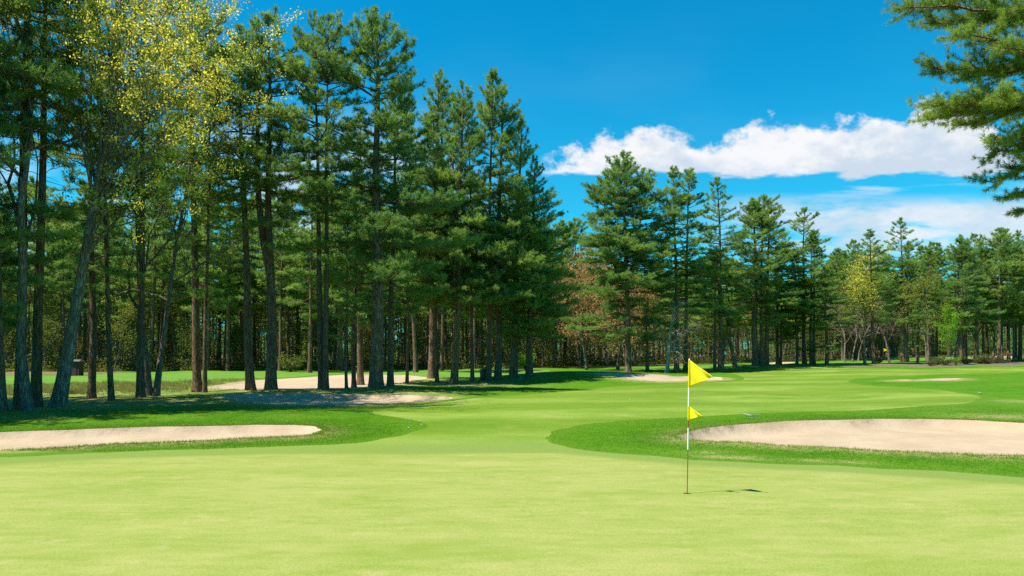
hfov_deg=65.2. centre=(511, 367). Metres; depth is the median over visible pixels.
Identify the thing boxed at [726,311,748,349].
sapling
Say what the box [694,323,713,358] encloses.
sapling
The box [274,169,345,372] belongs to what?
pine tree
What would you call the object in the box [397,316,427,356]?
sapling
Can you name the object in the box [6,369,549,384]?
fairway
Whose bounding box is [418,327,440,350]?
sapling
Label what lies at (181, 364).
undergrowth
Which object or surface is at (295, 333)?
sapling
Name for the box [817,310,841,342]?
sapling
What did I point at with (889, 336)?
bare tree
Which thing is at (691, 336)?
sapling
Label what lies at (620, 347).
maple tree
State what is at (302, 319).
pine tree
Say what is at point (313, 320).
sapling
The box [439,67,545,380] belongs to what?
pine tree
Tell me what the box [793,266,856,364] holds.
pine tree
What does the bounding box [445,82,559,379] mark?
pine tree
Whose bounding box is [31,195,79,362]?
pine tree
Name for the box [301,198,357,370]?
pine tree
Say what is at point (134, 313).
sapling
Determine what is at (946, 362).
shrub
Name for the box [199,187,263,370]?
pine tree
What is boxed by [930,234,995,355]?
pine tree
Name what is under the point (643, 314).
sapling
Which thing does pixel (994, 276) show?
pine tree
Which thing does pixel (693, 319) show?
sapling
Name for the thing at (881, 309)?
pine tree
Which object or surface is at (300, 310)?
pine tree
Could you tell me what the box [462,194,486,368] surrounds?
pine tree
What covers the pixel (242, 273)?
pine tree
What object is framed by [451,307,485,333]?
pine tree
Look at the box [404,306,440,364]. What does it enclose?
sapling
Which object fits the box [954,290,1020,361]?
bare tree
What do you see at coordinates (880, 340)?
sapling
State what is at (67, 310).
pine tree
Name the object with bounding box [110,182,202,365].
pine tree
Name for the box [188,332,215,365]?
sapling
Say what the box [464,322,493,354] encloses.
sapling
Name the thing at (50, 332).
sapling
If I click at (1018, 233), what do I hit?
pine tree
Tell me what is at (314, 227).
pine tree
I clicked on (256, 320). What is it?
sapling
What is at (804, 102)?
sky
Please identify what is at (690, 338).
sapling
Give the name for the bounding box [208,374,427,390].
sand bunker
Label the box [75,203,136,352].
pine tree
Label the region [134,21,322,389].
pine tree
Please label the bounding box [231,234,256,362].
pine tree
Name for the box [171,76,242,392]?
pine tree
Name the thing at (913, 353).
pine tree
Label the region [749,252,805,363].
pine tree
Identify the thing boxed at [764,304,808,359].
sapling
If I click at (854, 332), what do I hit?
sapling
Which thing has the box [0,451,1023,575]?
putting green
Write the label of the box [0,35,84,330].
pine tree
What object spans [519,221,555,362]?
pine tree
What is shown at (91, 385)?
pine tree
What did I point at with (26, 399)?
maple tree
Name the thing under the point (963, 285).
pine tree
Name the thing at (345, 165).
pine tree
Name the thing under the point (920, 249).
pine tree
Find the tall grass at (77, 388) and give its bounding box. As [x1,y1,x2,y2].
[6,376,264,395]
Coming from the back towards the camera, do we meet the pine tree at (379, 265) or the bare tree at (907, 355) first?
the bare tree at (907, 355)
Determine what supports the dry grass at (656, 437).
on the rough ground at (1003, 391)
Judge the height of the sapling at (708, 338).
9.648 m
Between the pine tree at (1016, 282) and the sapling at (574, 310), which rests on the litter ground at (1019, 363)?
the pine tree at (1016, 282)
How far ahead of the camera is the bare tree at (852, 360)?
124.04 m
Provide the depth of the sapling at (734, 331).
130.91 m
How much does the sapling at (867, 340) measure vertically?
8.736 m
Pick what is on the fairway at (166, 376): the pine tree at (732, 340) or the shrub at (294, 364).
the shrub at (294, 364)
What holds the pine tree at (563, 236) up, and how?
on the woodland ground at (97, 372)
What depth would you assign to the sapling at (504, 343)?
86.03 m
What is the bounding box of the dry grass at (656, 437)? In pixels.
[2,417,1023,459]
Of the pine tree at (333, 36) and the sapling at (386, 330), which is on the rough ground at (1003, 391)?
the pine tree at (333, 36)
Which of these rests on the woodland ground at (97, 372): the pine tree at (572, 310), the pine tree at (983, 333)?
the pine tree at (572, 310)
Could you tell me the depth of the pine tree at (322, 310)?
98.73 m
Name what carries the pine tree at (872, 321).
on the rough ground at (1003, 391)
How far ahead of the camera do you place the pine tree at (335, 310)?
83.49 m
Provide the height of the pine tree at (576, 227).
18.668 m
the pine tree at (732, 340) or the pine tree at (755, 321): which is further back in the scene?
the pine tree at (732, 340)
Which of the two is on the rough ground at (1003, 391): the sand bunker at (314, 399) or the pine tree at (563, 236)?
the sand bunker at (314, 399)
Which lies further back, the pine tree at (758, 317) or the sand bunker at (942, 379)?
the pine tree at (758, 317)
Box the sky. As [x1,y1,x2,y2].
[0,0,1023,348]
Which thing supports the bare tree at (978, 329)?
on the rough ground at (1003, 391)
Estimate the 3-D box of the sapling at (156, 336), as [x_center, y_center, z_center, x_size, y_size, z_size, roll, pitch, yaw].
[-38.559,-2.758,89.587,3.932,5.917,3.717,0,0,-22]
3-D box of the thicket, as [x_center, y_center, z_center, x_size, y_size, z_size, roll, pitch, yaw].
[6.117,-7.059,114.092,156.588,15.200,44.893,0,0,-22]
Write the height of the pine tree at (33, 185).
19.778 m
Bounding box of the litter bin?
[480,369,485,379]
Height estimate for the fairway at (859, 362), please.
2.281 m
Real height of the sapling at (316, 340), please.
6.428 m
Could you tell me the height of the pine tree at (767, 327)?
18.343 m
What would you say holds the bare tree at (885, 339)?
on the rough ground at (1003, 391)
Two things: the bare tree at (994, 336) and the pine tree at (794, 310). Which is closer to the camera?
the pine tree at (794, 310)
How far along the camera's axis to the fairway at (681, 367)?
85.03 m
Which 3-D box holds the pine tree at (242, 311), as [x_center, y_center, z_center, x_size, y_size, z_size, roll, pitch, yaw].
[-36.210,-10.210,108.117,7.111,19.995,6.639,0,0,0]
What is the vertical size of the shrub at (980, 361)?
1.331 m
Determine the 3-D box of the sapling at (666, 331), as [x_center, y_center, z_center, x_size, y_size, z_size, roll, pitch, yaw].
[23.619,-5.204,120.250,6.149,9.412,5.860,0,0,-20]
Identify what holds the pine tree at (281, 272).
on the rough ground at (1003, 391)
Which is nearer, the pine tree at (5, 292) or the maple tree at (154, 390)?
the maple tree at (154, 390)
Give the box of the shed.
[71,359,85,375]
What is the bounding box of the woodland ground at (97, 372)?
[5,351,1017,374]
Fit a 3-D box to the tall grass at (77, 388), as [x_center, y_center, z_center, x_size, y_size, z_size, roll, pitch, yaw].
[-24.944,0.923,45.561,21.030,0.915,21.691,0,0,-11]
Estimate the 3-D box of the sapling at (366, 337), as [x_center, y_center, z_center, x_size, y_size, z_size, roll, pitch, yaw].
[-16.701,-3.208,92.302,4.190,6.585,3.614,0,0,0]
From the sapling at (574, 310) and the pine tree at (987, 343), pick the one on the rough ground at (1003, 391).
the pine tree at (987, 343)
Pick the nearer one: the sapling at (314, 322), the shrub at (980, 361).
the sapling at (314, 322)
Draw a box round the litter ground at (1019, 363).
[842,361,1023,366]
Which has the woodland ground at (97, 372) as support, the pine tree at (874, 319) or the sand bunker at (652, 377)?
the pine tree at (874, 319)
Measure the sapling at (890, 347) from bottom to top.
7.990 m
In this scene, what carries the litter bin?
on the rough ground at (1003, 391)
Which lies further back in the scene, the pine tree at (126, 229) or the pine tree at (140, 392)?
the pine tree at (126, 229)
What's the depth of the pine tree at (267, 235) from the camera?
39.74 m
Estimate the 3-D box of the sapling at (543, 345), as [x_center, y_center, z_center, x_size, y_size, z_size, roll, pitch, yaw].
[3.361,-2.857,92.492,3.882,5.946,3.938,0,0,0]
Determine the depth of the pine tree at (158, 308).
90.33 m
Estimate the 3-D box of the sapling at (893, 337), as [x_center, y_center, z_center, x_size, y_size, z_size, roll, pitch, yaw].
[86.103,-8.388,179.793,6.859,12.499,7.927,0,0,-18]
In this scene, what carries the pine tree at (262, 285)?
on the woodland ground at (97, 372)
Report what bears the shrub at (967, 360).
on the litter ground at (1019, 363)
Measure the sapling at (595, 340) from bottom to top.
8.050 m
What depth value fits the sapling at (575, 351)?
92.91 m
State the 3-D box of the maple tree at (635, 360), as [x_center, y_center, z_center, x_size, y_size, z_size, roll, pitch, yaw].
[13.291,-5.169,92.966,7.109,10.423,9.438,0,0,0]
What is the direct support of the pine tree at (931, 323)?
on the fairway at (859, 362)
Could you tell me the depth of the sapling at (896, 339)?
180.48 m
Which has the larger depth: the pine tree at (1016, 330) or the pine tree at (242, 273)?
the pine tree at (1016, 330)
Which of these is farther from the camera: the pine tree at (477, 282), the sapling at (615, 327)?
the sapling at (615, 327)
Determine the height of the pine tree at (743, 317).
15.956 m
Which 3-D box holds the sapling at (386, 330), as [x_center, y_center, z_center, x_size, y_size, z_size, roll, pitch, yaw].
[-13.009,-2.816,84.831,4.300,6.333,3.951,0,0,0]
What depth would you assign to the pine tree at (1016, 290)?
134.77 m
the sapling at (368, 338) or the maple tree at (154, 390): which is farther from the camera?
the sapling at (368, 338)
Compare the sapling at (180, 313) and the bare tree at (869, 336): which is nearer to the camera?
the sapling at (180, 313)
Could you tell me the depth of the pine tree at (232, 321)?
109.42 m
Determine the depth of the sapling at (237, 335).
81.34 m
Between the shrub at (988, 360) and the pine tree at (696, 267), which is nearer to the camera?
the pine tree at (696, 267)
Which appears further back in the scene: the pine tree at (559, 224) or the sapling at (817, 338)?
the sapling at (817, 338)
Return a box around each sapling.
[3,325,29,366]
[29,291,69,367]
[29,314,63,369]
[43,326,59,363]
[78,315,105,365]
[97,302,132,357]
[97,317,126,357]
[98,294,136,371]
[102,329,129,357]
[112,304,158,353]
[112,313,150,357]
[148,282,216,353]
[154,319,182,355]
[157,330,185,365]
[166,316,191,364]
[185,324,219,359]
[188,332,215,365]
[201,307,243,364]
[218,322,243,369]
[219,320,244,367]
[237,300,282,365]
[251,302,283,343]
[277,313,307,359]
[296,294,333,352]
[297,311,336,355]
[306,313,342,351]
[312,312,348,365]
[329,293,367,361]
[350,316,370,354]
[351,326,370,354]
[370,316,405,367]
[393,327,412,359]
[395,318,428,354]
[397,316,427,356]
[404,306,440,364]
[416,309,450,351]
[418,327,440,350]
[439,309,469,352]
[439,331,452,358]
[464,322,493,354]
[493,325,519,362]
[507,326,534,365]
[533,316,560,365]
[533,332,557,359]
[552,260,592,349]
[558,325,590,365]
[563,337,582,365]
[586,330,608,351]
[604,299,648,361]
[609,288,669,346]
[649,314,679,358]
[651,316,681,355]
[663,277,713,356]
[679,311,711,358]
[679,320,702,354]
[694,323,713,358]
[696,309,730,359]
[709,293,750,358]
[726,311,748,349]
[729,289,750,356]
[734,297,759,358]
[736,308,773,359]
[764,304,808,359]
[789,315,817,348]
[800,314,824,353]
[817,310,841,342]
[819,304,853,357]
[836,296,884,359]
[856,326,878,357]
[856,333,870,357]
[874,324,885,352]
[877,326,892,356]
[883,325,899,356]
[888,321,899,356]
[888,328,899,354]
[931,303,963,363]
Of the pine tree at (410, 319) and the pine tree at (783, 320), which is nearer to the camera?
the pine tree at (783, 320)
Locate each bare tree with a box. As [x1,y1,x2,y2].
[646,295,703,372]
[815,299,870,361]
[836,285,914,362]
[839,303,876,361]
[850,302,892,360]
[859,282,938,361]
[859,305,884,358]
[863,294,905,359]
[875,312,899,358]
[898,302,930,359]
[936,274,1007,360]
[946,307,1000,359]
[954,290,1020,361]
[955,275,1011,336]
[974,310,1020,356]
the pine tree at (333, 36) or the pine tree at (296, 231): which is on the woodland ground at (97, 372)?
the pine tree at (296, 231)
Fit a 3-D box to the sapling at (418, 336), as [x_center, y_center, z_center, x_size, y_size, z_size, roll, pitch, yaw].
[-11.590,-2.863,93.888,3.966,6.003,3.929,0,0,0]
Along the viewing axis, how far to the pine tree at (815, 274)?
86.99 m
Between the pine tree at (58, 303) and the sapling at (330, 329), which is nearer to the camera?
the sapling at (330, 329)
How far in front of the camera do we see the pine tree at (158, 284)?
86.60 m
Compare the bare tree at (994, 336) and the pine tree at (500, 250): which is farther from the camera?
the bare tree at (994, 336)
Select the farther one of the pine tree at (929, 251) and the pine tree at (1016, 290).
the pine tree at (1016, 290)
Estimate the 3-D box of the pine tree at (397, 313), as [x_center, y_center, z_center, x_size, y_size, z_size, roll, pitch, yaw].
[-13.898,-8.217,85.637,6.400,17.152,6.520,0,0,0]
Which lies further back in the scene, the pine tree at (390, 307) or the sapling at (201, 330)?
the sapling at (201, 330)
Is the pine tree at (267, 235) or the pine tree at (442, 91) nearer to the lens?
the pine tree at (267, 235)
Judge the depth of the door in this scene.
65.65 m
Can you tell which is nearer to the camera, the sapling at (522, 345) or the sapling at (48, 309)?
the sapling at (48, 309)
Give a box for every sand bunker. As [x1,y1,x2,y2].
[0,425,320,449]
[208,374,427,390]
[221,393,451,404]
[593,373,722,380]
[679,419,1023,454]
[898,378,960,380]
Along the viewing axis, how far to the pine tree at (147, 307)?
102.63 m
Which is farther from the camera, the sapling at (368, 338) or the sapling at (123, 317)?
the sapling at (368, 338)
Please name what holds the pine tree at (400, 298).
on the woodland ground at (97, 372)
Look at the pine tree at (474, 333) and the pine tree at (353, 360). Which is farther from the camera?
the pine tree at (474, 333)
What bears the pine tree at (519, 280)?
on the woodland ground at (97, 372)
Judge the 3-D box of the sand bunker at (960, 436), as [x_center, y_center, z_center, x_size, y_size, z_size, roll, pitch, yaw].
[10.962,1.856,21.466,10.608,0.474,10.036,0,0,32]
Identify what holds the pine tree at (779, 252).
on the rough ground at (1003, 391)
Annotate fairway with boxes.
[0,366,1023,482]
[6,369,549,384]
[624,364,750,369]
[829,358,1011,364]
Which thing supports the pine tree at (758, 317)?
on the woodland ground at (97, 372)
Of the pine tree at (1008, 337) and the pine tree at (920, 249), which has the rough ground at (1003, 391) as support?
the pine tree at (1008, 337)
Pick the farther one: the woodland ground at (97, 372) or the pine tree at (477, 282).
the woodland ground at (97, 372)
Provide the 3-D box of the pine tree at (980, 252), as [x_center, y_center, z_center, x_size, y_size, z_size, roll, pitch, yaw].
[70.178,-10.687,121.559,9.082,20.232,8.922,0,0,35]
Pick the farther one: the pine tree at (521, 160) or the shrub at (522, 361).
the shrub at (522, 361)
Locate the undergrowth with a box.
[4,328,878,372]
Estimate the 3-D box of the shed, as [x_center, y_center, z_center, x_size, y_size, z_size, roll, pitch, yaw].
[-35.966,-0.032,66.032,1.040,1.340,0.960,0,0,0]
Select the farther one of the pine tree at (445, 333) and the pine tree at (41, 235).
the pine tree at (445, 333)
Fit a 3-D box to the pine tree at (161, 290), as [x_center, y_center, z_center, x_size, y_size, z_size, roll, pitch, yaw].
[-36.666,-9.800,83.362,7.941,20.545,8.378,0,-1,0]
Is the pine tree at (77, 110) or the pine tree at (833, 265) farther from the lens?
the pine tree at (833, 265)
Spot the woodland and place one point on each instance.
(941, 350)
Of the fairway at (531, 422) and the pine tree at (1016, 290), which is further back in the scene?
the pine tree at (1016, 290)
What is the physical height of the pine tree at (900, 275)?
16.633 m
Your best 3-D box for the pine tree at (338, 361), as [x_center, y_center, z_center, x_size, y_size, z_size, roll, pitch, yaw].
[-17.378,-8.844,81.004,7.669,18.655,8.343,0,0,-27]
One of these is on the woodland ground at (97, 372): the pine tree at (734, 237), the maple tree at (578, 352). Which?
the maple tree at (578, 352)
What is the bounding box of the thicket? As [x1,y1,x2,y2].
[4,246,858,370]
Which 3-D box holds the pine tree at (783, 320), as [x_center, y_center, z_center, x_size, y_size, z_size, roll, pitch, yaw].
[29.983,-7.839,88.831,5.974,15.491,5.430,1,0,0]
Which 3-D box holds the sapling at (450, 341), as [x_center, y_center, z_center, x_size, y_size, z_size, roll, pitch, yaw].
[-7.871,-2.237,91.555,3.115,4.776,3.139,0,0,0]
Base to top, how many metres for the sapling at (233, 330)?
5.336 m
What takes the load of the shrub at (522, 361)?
on the fairway at (166, 376)
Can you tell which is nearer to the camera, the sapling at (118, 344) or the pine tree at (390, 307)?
the pine tree at (390, 307)
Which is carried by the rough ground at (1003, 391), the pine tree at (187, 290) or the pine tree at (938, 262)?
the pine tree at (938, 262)
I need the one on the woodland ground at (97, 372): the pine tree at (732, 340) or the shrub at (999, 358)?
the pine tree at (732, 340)
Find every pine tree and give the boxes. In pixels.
[0,0,86,412]
[0,0,100,406]
[0,0,106,409]
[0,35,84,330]
[0,142,39,228]
[0,178,27,297]
[0,191,48,363]
[1,245,17,317]
[2,176,61,349]
[2,227,33,353]
[3,0,151,398]
[27,220,45,347]
[27,222,67,364]
[28,203,101,339]
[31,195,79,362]
[47,183,120,365]
[48,0,166,399]
[53,241,104,358]
[54,197,130,331]
[70,0,212,397]
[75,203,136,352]
[99,217,134,359]
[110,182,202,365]
[112,0,265,391]
[114,218,159,344]
[121,259,157,331]
[124,188,204,362]
[128,210,202,366]
[130,234,186,358]
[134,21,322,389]
[144,253,190,321]
[147,228,191,360]
[164,187,243,370]
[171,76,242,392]
[175,219,202,354]
[179,200,227,361]
[180,207,227,304]
[197,4,320,389]
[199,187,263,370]
[200,215,241,364]
[209,231,239,352]
[216,245,239,357]
[218,207,276,313]
[222,194,279,365]
[226,240,252,343]
[231,8,406,389]
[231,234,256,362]
[232,209,278,311]
[237,188,309,308]
[249,191,308,370]
[253,220,309,360]
[262,4,483,389]
[266,230,307,346]
[274,9,360,389]
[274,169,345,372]
[275,209,316,356]
[283,305,308,331]
[291,225,331,353]
[301,197,336,298]
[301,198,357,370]
[302,105,403,384]
[302,269,333,330]
[305,203,353,364]
[308,201,371,369]
[328,213,367,388]
[329,75,447,385]
[329,159,372,387]
[332,270,363,361]
[345,203,397,322]
[352,278,403,326]
[362,91,464,382]
[367,294,411,328]
[381,172,422,371]
[390,67,477,378]
[394,282,423,359]
[396,227,419,367]
[397,103,469,382]
[411,78,501,383]
[413,278,464,370]
[414,285,463,364]
[417,299,451,330]
[425,101,519,381]
[425,236,465,365]
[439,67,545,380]
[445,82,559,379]
[447,307,483,357]
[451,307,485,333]
[461,113,577,377]
[461,289,493,364]
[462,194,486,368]
[479,154,585,376]
[492,321,494,360]
[496,191,553,282]
[508,213,540,355]
[509,216,538,358]
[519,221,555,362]
[538,238,574,367]
[542,219,589,365]
[545,222,579,358]
[557,252,585,359]
[558,217,594,362]
[559,150,687,371]
[588,263,610,355]
[588,273,603,353]
[636,299,655,371]
[641,167,745,370]
[643,165,712,370]
[647,266,667,361]
[654,268,673,358]
[655,283,669,358]
[659,255,709,343]
[667,291,697,359]
[678,176,777,368]
[693,252,741,369]
[699,283,731,361]
[707,262,746,362]
[710,194,809,365]
[711,196,798,365]
[723,201,816,365]
[727,257,745,348]
[742,263,771,355]
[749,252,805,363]
[763,229,807,364]
[773,256,819,364]
[781,206,843,363]
[784,230,849,364]
[786,235,847,364]
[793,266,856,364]
[815,246,859,360]
[817,291,841,358]
[829,239,880,359]
[830,250,856,357]
[830,252,853,358]
[842,228,900,363]
[846,253,882,358]
[857,262,884,358]
[864,217,938,361]
[872,267,894,356]
[874,253,898,356]
[878,0,1023,266]
[878,257,923,361]
[882,243,923,358]
[891,284,904,356]
[903,241,955,357]
[904,299,932,363]
[905,245,930,360]
[909,247,946,361]
[909,322,926,355]
[913,237,986,356]
[920,242,957,358]
[923,253,947,359]
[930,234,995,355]
[931,240,1006,358]
[941,233,1006,356]
[951,262,970,349]
[953,246,979,357]
[962,254,1007,355]
[967,227,1023,361]
[973,252,1003,355]
[979,235,1023,360]
[987,240,1023,305]
[987,246,1023,360]
[989,252,1023,361]
[990,236,1023,360]
[992,229,1023,359]
[1003,240,1023,310]
[1003,276,1023,360]
[1004,290,1022,359]
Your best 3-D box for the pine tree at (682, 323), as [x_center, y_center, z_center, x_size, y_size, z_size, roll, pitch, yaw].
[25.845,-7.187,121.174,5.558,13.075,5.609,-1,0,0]
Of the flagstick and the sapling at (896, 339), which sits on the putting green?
the flagstick
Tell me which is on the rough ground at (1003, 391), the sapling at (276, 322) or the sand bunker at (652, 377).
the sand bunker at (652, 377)
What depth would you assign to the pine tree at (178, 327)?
109.51 m
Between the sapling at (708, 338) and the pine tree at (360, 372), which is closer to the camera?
the pine tree at (360, 372)
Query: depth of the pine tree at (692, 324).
106.78 m
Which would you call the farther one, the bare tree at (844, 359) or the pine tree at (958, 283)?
the bare tree at (844, 359)
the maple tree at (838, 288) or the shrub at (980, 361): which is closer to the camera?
the shrub at (980, 361)
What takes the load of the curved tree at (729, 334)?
on the rough ground at (1003, 391)
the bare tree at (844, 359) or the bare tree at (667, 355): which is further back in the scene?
the bare tree at (844, 359)
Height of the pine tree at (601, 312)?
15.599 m
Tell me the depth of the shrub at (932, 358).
86.31 m
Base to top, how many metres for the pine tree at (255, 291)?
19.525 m
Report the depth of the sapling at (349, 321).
90.46 m
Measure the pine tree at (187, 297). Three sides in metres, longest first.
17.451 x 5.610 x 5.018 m
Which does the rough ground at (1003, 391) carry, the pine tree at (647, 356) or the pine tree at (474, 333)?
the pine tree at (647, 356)
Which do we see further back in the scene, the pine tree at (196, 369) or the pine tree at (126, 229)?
the pine tree at (126, 229)
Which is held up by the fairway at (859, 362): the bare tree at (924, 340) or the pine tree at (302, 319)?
the bare tree at (924, 340)
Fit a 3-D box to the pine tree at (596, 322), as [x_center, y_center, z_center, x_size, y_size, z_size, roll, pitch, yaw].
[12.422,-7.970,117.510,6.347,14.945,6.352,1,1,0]
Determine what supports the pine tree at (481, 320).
on the woodland ground at (97, 372)
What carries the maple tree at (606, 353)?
on the woodland ground at (97, 372)
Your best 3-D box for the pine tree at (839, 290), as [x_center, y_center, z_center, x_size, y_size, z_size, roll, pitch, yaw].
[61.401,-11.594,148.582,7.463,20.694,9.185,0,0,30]
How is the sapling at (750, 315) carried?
on the woodland ground at (97, 372)
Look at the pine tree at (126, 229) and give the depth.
92.19 m
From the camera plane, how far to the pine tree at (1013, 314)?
120.98 m
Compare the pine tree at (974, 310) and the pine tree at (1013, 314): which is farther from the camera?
the pine tree at (974, 310)
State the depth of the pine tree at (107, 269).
33.45 m
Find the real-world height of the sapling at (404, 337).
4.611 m
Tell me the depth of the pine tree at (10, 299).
87.99 m
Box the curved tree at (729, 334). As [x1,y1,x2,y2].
[709,253,742,367]
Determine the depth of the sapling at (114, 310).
89.72 m
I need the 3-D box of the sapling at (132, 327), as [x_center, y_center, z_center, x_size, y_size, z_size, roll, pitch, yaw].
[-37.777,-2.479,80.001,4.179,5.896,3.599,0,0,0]
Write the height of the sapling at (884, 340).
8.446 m
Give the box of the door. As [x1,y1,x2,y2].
[71,364,75,374]
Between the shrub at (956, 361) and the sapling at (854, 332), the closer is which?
the shrub at (956, 361)
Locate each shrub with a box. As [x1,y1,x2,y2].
[277,352,307,371]
[518,351,536,369]
[871,356,885,362]
[921,360,936,365]
[928,356,945,364]
[934,356,952,365]
[950,356,961,364]
[956,354,977,363]
[971,353,988,363]
[978,354,997,363]
[986,353,1010,362]
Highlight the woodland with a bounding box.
[11,242,1023,362]
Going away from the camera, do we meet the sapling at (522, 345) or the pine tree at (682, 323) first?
the sapling at (522, 345)
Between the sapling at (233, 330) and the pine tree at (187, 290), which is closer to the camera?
the sapling at (233, 330)
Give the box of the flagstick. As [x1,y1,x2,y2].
[687,358,712,493]
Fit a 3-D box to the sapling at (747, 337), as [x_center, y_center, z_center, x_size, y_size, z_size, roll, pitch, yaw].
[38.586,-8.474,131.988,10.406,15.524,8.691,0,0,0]
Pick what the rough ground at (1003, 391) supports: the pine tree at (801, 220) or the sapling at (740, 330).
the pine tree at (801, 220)
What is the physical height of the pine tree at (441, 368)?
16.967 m
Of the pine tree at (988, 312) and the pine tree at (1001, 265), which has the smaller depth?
the pine tree at (988, 312)
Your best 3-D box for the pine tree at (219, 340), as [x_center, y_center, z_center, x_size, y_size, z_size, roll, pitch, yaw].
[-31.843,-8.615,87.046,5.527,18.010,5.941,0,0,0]
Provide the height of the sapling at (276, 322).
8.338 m
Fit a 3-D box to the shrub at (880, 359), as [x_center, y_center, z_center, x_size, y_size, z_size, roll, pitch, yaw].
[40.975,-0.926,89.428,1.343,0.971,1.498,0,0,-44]
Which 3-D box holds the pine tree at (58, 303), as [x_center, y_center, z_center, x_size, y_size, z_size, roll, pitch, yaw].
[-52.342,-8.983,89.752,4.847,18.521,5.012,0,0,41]
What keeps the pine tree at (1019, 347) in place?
on the rough ground at (1003, 391)
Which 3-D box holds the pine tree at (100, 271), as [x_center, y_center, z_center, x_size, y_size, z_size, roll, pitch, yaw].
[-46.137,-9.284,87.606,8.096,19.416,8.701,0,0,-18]
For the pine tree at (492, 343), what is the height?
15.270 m
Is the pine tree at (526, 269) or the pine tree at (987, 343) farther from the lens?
the pine tree at (987, 343)
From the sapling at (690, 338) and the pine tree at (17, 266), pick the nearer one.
the pine tree at (17, 266)
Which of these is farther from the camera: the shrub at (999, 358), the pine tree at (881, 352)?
the pine tree at (881, 352)
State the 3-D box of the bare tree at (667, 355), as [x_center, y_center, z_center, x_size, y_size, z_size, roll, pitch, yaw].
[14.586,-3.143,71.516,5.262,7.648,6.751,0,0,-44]
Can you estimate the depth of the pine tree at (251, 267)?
84.95 m
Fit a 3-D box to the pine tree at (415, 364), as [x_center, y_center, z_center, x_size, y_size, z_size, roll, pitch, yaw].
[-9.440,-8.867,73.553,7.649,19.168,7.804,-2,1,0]
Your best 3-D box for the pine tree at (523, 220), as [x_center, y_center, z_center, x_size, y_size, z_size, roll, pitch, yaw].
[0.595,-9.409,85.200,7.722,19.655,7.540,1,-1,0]
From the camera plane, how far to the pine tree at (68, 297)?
81.53 m
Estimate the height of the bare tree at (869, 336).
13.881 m
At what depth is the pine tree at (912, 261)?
121.87 m
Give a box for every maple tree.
[0,0,198,410]
[1,0,304,407]
[72,78,312,395]
[535,247,614,365]
[550,262,610,366]
[552,272,624,369]
[567,252,651,366]
[579,260,655,369]
[597,262,661,365]
[597,287,659,365]
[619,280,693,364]
[815,272,879,360]
[841,243,896,363]
[893,264,961,362]
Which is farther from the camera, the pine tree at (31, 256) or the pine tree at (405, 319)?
the pine tree at (31, 256)
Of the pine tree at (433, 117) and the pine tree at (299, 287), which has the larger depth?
the pine tree at (299, 287)
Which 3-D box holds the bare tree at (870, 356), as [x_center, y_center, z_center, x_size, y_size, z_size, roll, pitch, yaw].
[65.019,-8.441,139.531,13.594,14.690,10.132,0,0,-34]
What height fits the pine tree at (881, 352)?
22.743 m
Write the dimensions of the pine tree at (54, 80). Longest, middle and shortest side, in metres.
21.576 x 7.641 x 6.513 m
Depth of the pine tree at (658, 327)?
131.33 m
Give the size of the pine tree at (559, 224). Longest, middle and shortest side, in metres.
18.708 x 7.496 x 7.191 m
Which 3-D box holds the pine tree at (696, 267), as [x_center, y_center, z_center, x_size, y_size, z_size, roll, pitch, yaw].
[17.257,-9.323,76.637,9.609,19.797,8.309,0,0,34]
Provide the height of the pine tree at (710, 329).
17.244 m
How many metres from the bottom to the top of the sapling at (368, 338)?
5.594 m
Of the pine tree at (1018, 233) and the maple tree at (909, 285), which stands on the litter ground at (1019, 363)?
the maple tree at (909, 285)
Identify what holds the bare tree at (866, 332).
on the rough ground at (1003, 391)
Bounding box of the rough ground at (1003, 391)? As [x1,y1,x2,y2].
[0,349,1023,477]
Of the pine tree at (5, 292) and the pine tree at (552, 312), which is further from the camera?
the pine tree at (5, 292)
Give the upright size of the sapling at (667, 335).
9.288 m
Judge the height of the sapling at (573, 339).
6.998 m
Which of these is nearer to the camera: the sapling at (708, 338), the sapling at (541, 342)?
the sapling at (541, 342)
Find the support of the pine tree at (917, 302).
on the litter ground at (1019, 363)
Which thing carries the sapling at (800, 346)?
on the woodland ground at (97, 372)
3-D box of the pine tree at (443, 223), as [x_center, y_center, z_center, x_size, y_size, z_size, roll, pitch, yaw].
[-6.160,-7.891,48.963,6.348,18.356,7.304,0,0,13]
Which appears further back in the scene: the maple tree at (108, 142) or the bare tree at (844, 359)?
the bare tree at (844, 359)
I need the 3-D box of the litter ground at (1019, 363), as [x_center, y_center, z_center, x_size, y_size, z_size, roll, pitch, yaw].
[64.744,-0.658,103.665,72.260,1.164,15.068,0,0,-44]
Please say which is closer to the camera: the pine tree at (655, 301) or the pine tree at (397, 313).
the pine tree at (397, 313)
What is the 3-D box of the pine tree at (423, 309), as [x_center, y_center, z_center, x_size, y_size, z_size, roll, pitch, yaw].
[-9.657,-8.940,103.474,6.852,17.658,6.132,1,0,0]
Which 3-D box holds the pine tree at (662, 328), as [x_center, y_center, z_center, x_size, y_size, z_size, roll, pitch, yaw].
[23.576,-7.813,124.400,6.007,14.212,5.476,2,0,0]
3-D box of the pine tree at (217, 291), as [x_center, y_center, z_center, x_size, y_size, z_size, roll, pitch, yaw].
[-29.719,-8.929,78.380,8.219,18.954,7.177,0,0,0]
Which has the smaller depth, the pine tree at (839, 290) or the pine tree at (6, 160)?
the pine tree at (6, 160)

